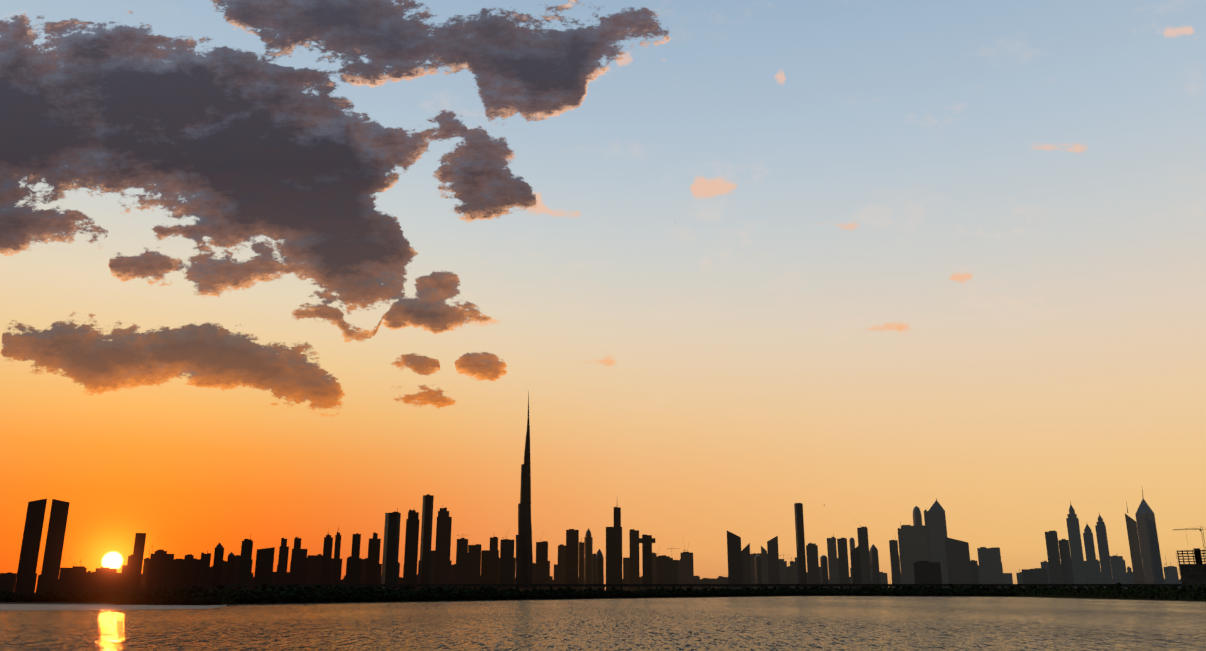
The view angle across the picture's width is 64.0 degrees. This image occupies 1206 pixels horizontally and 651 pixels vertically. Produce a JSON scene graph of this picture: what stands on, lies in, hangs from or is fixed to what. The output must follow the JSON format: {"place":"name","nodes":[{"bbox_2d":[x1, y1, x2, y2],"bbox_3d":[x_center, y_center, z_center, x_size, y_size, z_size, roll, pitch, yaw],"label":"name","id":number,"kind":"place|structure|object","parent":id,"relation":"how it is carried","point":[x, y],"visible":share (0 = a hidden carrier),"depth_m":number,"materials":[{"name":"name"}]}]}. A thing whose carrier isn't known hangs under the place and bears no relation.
{"place":"outdoors","nodes":[
{"label":"outdoors","id":0,"kind":"place"},
{"bbox_2d":[0,604,226,609],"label":"shoreline","id":1,"kind":"structure","parent":0,"point":[64,607],"depth_m":455.90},
{"bbox_2d":[516,390,532,587],"bbox_3d":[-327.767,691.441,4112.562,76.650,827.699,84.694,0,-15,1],"label":"skyscraper","id":2,"kind":"structure","parent":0,"point":[524,562],"depth_m":4043.14,"materials":[{"name":"black glass"}]},
{"bbox_2d":[0,592,1205,650],"bbox_3d":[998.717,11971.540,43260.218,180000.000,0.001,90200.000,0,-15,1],"label":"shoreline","id":3,"kind":"structure","parent":0,"point":[829,623],"depth_m":208.31,"materials":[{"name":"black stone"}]},
{"bbox_2d":[0,596,1205,605],"bbox_3d":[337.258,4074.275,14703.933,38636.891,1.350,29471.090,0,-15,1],"label":"bank ground","id":4,"kind":"structure","parent":0,"point":[556,599],"depth_m":828.20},
{"bbox_2d":[14,498,46,592],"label":"tower","id":5,"kind":"structure","parent":4,"relation":"on","point":[29,552],"depth_m":2963.71,"materials":[{"name":"stone"}]},
{"bbox_2d":[39,499,69,592],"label":"tower","id":6,"kind":"structure","parent":4,"relation":"on","point":[49,578],"depth_m":2961.89,"materials":[{"name":"stone"}]},
{"bbox_2d":[57,566,86,592],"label":"building","id":7,"kind":"structure","parent":4,"relation":"on","point":[71,579],"depth_m":3228.64,"materials":[{"name":"stone"}]},
{"bbox_2d":[69,525,1167,569],"bbox_3d":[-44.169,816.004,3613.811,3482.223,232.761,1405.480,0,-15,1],"label":"site cranes","id":8,"kind":"object","parent":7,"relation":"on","point":[541,538],"visible":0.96,"depth_m":3922.70,"materials":[{"name":"metal"}]},
{"bbox_2d":[84,571,97,590],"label":"building","id":9,"kind":"structure","parent":4,"relation":"on","point":[91,580],"depth_m":3224.96,"materials":[{"name":"brown glass"}]},
{"bbox_2d":[95,567,116,590],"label":"building","id":10,"kind":"structure","parent":4,"relation":"on","point":[106,577],"depth_m":3423.65,"materials":[{"name":"brown glass"}]},
{"bbox_2d":[116,574,120,589],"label":"building","id":11,"kind":"structure","parent":4,"relation":"on","point":[118,581],"depth_m":3315.64,"materials":[{"name":"brown glass"}]},
{"bbox_2d":[119,554,132,591],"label":"tower","id":12,"kind":"structure","parent":4,"relation":"on","point":[125,577],"depth_m":3322.62,"materials":[{"name":"stone"}]},
{"bbox_2d":[128,533,145,591],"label":"tower","id":13,"kind":"structure","parent":4,"relation":"on","point":[137,562],"depth_m":3140.43,"materials":[{"name":"stone"}]},
{"bbox_2d":[147,549,173,591],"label":"building","id":14,"kind":"structure","parent":4,"relation":"on","point":[160,568],"depth_m":3523.26,"materials":[{"name":"stone"}]},
{"bbox_2d":[171,558,200,590],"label":"building","id":15,"kind":"structure","parent":4,"relation":"on","point":[186,572],"depth_m":3713.51,"materials":[{"name":"black glass"}]},
{"bbox_2d":[197,551,210,589],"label":"tower","id":16,"kind":"structure","parent":4,"relation":"on","point":[204,569],"depth_m":3617.70,"materials":[{"name":"stone"}]},
{"bbox_2d":[210,542,223,589],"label":"tower","id":17,"kind":"structure","parent":4,"relation":"on","point":[217,565],"depth_m":3815.99,"materials":[{"name":"black glass"}]},
{"bbox_2d":[225,552,234,588],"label":"tower","id":18,"kind":"structure","parent":4,"relation":"on","point":[230,568],"depth_m":3812.43,"materials":[{"name":"black glass"}]},
{"bbox_2d":[237,535,252,589],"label":"tower","id":19,"kind":"structure","parent":4,"relation":"on","point":[245,560],"depth_m":3524.14,"materials":[{"name":"stone"}]},
{"bbox_2d":[253,547,274,589],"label":"tower","id":20,"kind":"structure","parent":4,"relation":"on","point":[264,565],"depth_m":3616.64,"materials":[{"name":"black glass"}]},
{"bbox_2d":[276,538,288,588],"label":"tower","id":21,"kind":"structure","parent":4,"relation":"on","point":[282,563],"depth_m":3912.10,"materials":[{"name":"black glass"}]},
{"bbox_2d":[289,537,306,588],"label":"tower","id":22,"kind":"structure","parent":4,"relation":"on","point":[298,565],"depth_m":3909.50,"materials":[{"name":"stone"}]},
{"bbox_2d":[305,554,322,588],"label":"building","id":23,"kind":"structure","parent":4,"relation":"on","point":[314,569],"depth_m":4097.51,"materials":[{"name":"black glass"}]},
{"bbox_2d":[321,527,332,587],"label":"tower","id":24,"kind":"structure","parent":4,"relation":"on","point":[327,558],"depth_m":4009.22,"materials":[{"name":"black glass"}]},
{"bbox_2d":[332,532,340,587],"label":"tower","id":25,"kind":"structure","parent":4,"relation":"on","point":[335,576],"depth_m":4009.64,"materials":[{"name":"stone"}]},
{"bbox_2d":[345,533,360,588],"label":"tower","id":26,"kind":"structure","parent":4,"relation":"on","point":[353,565],"depth_m":3807.08,"materials":[{"name":"black glass"}]},
{"bbox_2d":[366,532,380,589],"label":"tower","id":27,"kind":"structure","parent":4,"relation":"on","point":[372,576],"depth_m":3906.63,"materials":[{"name":"black glass"}]},
{"bbox_2d":[381,507,400,589],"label":"tower","id":28,"kind":"structure","parent":4,"relation":"on","point":[391,549],"depth_m":3626.19,"materials":[{"name":"black glass"}]},
{"bbox_2d":[403,509,419,590],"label":"tower","id":29,"kind":"structure","parent":4,"relation":"on","point":[411,550],"depth_m":3817.80,"materials":[{"name":"stone"}]},
{"bbox_2d":[418,494,433,588],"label":"tower","id":30,"kind":"structure","parent":4,"relation":"on","point":[426,541],"depth_m":3729.05,"materials":[{"name":"stone"}]},
{"bbox_2d":[434,505,451,589],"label":"tower","id":31,"kind":"structure","parent":4,"relation":"on","point":[442,549],"depth_m":3816.22,"materials":[{"name":"black glass"}]},
{"bbox_2d":[455,538,467,588],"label":"tower","id":32,"kind":"structure","parent":4,"relation":"on","point":[461,561],"depth_m":4092.39,"materials":[{"name":"black glass"}]},
{"bbox_2d":[467,543,480,589],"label":"tower","id":33,"kind":"structure","parent":4,"relation":"on","point":[474,565],"depth_m":4087.78,"materials":[{"name":"stone"}]},
{"bbox_2d":[480,537,498,589],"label":"tower","id":34,"kind":"structure","parent":4,"relation":"on","point":[489,564],"depth_m":4184.94,"materials":[{"name":"stone"}]},
{"bbox_2d":[499,539,513,590],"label":"tower","id":35,"kind":"structure","parent":4,"relation":"on","point":[507,562],"depth_m":3892.47,"materials":[{"name":"black glass"}]},
{"bbox_2d":[535,541,547,589],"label":"tower","id":36,"kind":"structure","parent":4,"relation":"on","point":[541,575],"depth_m":3887.93,"materials":[{"name":"black glass"}]},
{"bbox_2d":[557,544,565,588],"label":"tower","id":37,"kind":"structure","parent":4,"relation":"on","point":[561,575],"depth_m":4176.57,"materials":[{"name":"stone"}]},
{"bbox_2d":[566,529,578,590],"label":"tower","id":38,"kind":"structure","parent":4,"relation":"on","point":[572,552],"depth_m":3990.22,"materials":[{"name":"black glass"}]},
{"bbox_2d":[579,537,583,591],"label":"tower","id":39,"kind":"structure","parent":4,"relation":"on","point":[581,562],"depth_m":4176.19,"materials":[{"name":"black glass"}]},
{"bbox_2d":[584,528,592,589],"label":"tower","id":40,"kind":"structure","parent":4,"relation":"on","point":[588,558],"depth_m":4089.03,"materials":[{"name":"stone"}]},
{"bbox_2d":[0,569,1181,592],"bbox_3d":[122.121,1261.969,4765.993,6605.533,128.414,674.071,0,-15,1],"label":"buildings","id":41,"kind":"structure","parent":4,"relation":"on","point":[7,580],"depth_m":4726.65,"materials":[{"name":"stone"}]},
{"bbox_2d":[595,549,603,588],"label":"tower","id":42,"kind":"structure","parent":4,"relation":"on","point":[599,568],"depth_m":3882.76,"materials":[{"name":"stone"}]},
{"bbox_2d":[0,582,1205,604],"bbox_3d":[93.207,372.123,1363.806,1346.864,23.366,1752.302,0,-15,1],"label":"mangrove trees","id":43,"kind":"object","parent":4,"relation":"on","point":[193,594],"visible":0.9,"depth_m":847.70,"materials":[{"name":"black plant"}]},
{"bbox_2d":[606,507,621,589],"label":"tower","id":44,"kind":"structure","parent":4,"relation":"on","point":[614,555],"depth_m":3699.42,"materials":[{"name":"stone"}]},
{"bbox_2d":[629,529,639,591],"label":"tower","id":45,"kind":"structure","parent":4,"relation":"on","point":[634,556],"depth_m":3885.84,"materials":[{"name":"stone"}]},
{"bbox_2d":[140,550,1132,591],"bbox_3d":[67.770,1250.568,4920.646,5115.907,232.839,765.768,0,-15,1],"label":"buildings","id":46,"kind":"structure","parent":4,"relation":"on","point":[626,570],"depth_m":4769.81,"materials":[{"name":"black glass"}]},
{"bbox_2d":[642,534,652,590],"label":"tower","id":47,"kind":"structure","parent":4,"relation":"on","point":[647,557],"depth_m":3883.31,"materials":[{"name":"black glass"}]},
{"bbox_2d":[639,538,654,542],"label":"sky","id":48,"kind":"structure","parent":47,"relation":"attached to","point":[640,540],"depth_m":3904.53,"materials":[{"name":"clear glass"}]},
{"bbox_2d":[656,555,677,589],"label":"building","id":49,"kind":"structure","parent":4,"relation":"on","point":[666,570],"depth_m":4257.18,"materials":[{"name":"stone"}]},
{"bbox_2d":[680,552,693,589],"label":"tower","id":50,"kind":"structure","parent":4,"relation":"on","point":[687,572],"depth_m":4256.99,"materials":[{"name":"black glass"}]},
{"bbox_2d":[221,580,1181,590],"bbox_3d":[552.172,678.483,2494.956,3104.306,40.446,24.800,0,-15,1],"label":"road bridge","id":51,"kind":"structure","parent":4,"relation":"on","point":[661,585],"depth_m":2493.15,"materials":[{"name":"concrete"}]},
{"bbox_2d":[694,578,716,589],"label":"building","id":52,"kind":"structure","parent":4,"relation":"on","point":[706,581],"depth_m":4337.13,"materials":[{"name":"black glass"}]},
{"bbox_2d":[716,577,726,588],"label":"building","id":53,"kind":"structure","parent":4,"relation":"on","point":[721,580],"depth_m":4337.26,"materials":[{"name":"black glass"}]},
{"bbox_2d":[727,531,742,589],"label":"tower","id":54,"kind":"structure","parent":4,"relation":"on","point":[734,558],"depth_m":3778.42,"materials":[{"name":"black glass"}]},
{"bbox_2d":[741,543,750,587],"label":"tower","id":55,"kind":"structure","parent":4,"relation":"on","point":[746,567],"depth_m":3771.36,"materials":[{"name":"black glass"}]},
{"bbox_2d":[754,555,761,587],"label":"tower","id":56,"kind":"structure","parent":4,"relation":"on","point":[758,572],"depth_m":4155.91,"materials":[{"name":"stone"}]},
{"bbox_2d":[761,546,768,587],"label":"tower","id":57,"kind":"structure","parent":4,"relation":"on","point":[764,560],"depth_m":4156.41,"materials":[{"name":"black glass"}]},
{"bbox_2d":[767,536,779,588],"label":"tower","id":58,"kind":"structure","parent":4,"relation":"on","point":[773,562],"depth_m":3967.33,"materials":[{"name":"black glass"}]},
{"bbox_2d":[779,560,787,583],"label":"building","id":59,"kind":"structure","parent":4,"relation":"on","point":[783,571],"depth_m":4245.05,"materials":[{"name":"black glass"}]},
{"bbox_2d":[790,561,797,587],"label":"building","id":60,"kind":"structure","parent":4,"relation":"on","point":[793,571],"depth_m":4243.23,"materials":[{"name":"black glass"}]},
{"bbox_2d":[794,503,806,588],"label":"tower","id":61,"kind":"structure","parent":4,"relation":"on","point":[800,545],"depth_m":3693.57,"materials":[{"name":"black glass"}]},
{"bbox_2d":[806,543,819,587],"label":"tower","id":62,"kind":"structure","parent":4,"relation":"on","point":[812,562],"depth_m":4058.15,"materials":[{"name":"stone"}]},
{"bbox_2d":[820,555,828,587],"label":"tower","id":63,"kind":"structure","parent":4,"relation":"on","point":[824,569],"depth_m":4247.48,"materials":[{"name":"black glass"}]},
{"bbox_2d":[827,534,838,588],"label":"tower","id":64,"kind":"structure","parent":4,"relation":"on","point":[832,560],"depth_m":4156.19,"materials":[{"name":"black glass"}]},
{"bbox_2d":[837,538,849,588],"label":"tower","id":65,"kind":"structure","parent":4,"relation":"on","point":[843,560],"depth_m":4057.90,"materials":[{"name":"black glass"}]},
{"bbox_2d":[849,537,854,587],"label":"tower","id":66,"kind":"structure","parent":4,"relation":"on","point":[852,543],"depth_m":4368.12,"materials":[{"name":"black glass"}]},
{"bbox_2d":[851,546,861,588],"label":"tower","id":67,"kind":"structure","parent":4,"relation":"on","point":[856,566],"depth_m":3857.89,"materials":[{"name":"black glass"}]},
{"bbox_2d":[857,527,870,587],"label":"tower","id":68,"kind":"structure","parent":4,"relation":"on","point":[863,542],"depth_m":3965.96,"materials":[{"name":"black glass"}]},
{"bbox_2d":[869,544,879,583],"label":"tower","id":69,"kind":"structure","parent":4,"relation":"on","point":[874,565],"depth_m":4151.93,"materials":[{"name":"stone"}]},
{"bbox_2d":[889,537,900,587],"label":"tower","id":70,"kind":"structure","parent":4,"relation":"on","point":[894,559],"depth_m":4245.67,"materials":[{"name":"stone"}]},
{"bbox_2d":[898,521,905,583],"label":"tower","id":71,"kind":"structure","parent":4,"relation":"on","point":[901,556],"depth_m":4349.35,"materials":[{"name":"black glass"}]},
{"bbox_2d":[901,524,928,583],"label":"tower","id":72,"kind":"structure","parent":4,"relation":"on","point":[914,542],"depth_m":4163.38,"materials":[{"name":"stone"}]},
{"bbox_2d":[913,506,921,525],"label":"tower","id":73,"kind":"structure","parent":4,"relation":"on","point":[917,517],"depth_m":4495.49,"materials":[{"name":"stone"}]},
{"bbox_2d":[913,561,941,587],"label":"building","id":74,"kind":"structure","parent":4,"relation":"on","point":[926,572],"depth_m":3172.23,"materials":[{"name":"black glass"}]},
{"bbox_2d":[924,510,931,561],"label":"tower","id":75,"kind":"structure","parent":4,"relation":"on","point":[926,519],"depth_m":4273.27,"materials":[{"name":"black glass"}]},
{"bbox_2d":[928,498,948,587],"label":"tower","id":76,"kind":"structure","parent":4,"relation":"on","point":[937,523],"depth_m":4076.77,"materials":[{"name":"black glass"}]},
{"bbox_2d":[945,537,972,583],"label":"tower","id":77,"kind":"structure","parent":4,"relation":"on","point":[958,560],"depth_m":3854.33,"materials":[{"name":"stone"}]},
{"bbox_2d":[970,560,978,583],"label":"building","id":78,"kind":"structure","parent":4,"relation":"on","point":[974,572],"depth_m":4322.64,"materials":[{"name":"grey glass"}]},
{"bbox_2d":[977,547,1003,588],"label":"building","id":79,"kind":"structure","parent":4,"relation":"on","point":[990,565],"depth_m":4136.13,"materials":[{"name":"glass"}]},
{"bbox_2d":[1022,568,1047,587],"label":"building","id":80,"kind":"structure","parent":4,"relation":"on","point":[1035,576],"depth_m":4312.53,"materials":[{"name":"stone"}]},
{"bbox_2d":[1041,561,1050,583],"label":"building","id":81,"kind":"structure","parent":4,"relation":"on","point":[1044,564],"depth_m":4319.32,"materials":[{"name":"grey glass"}]},
{"bbox_2d":[1045,531,1062,587],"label":"tower","id":82,"kind":"structure","parent":4,"relation":"on","point":[1053,555],"depth_m":4042.80,"materials":[{"name":"stone"}]},
{"bbox_2d":[1058,539,1074,587],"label":"tower","id":83,"kind":"structure","parent":4,"relation":"on","point":[1065,558],"depth_m":4037.32,"materials":[{"name":"grey glass"}]},
{"bbox_2d":[1066,502,1086,587],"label":"tower","id":84,"kind":"structure","parent":4,"relation":"on","point":[1076,550],"depth_m":4147.98,"materials":[{"name":"grey glass"}]},
{"bbox_2d":[1083,524,1098,587],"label":"tower","id":85,"kind":"structure","parent":4,"relation":"on","point":[1090,556],"depth_m":4137.38,"materials":[{"name":"grey glass"}]},
{"bbox_2d":[1095,514,1112,587],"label":"tower","id":86,"kind":"structure","parent":4,"relation":"on","point":[1104,554],"depth_m":4140.98,"materials":[{"name":"grey glass"}]},
{"bbox_2d":[1113,559,1127,588],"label":"tower","id":87,"kind":"structure","parent":4,"relation":"on","point":[1120,570],"depth_m":4309.44,"materials":[{"name":"stone"}]},
{"bbox_2d":[1125,502,1144,583],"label":"tower","id":88,"kind":"structure","parent":4,"relation":"on","point":[1135,550],"depth_m":3860.89,"materials":[{"name":"grey glass"}]},
{"bbox_2d":[1135,490,1164,587],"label":"tower","id":89,"kind":"structure","parent":4,"relation":"on","point":[1149,546],"depth_m":3922.34,"materials":[{"name":"grey glass"}]},
{"bbox_2d":[1163,563,1179,587],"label":"building","id":90,"kind":"structure","parent":4,"relation":"on","point":[1171,574],"depth_m":4300.62,"materials":[{"name":"stone"}]},
{"bbox_2d":[1176,548,1205,587],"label":"concrete frame building","id":91,"kind":"structure","parent":0,"point":[1192,575],"depth_m":1641.32,"materials":[{"name":"grey concrete"}]},
{"bbox_2d":[1175,526,1205,558],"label":"tower crane","id":92,"kind":"object","parent":91,"relation":"on","point":[1193,528],"visible":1,"depth_m":1641.83,"materials":[{"name":"metal"}]}
]}

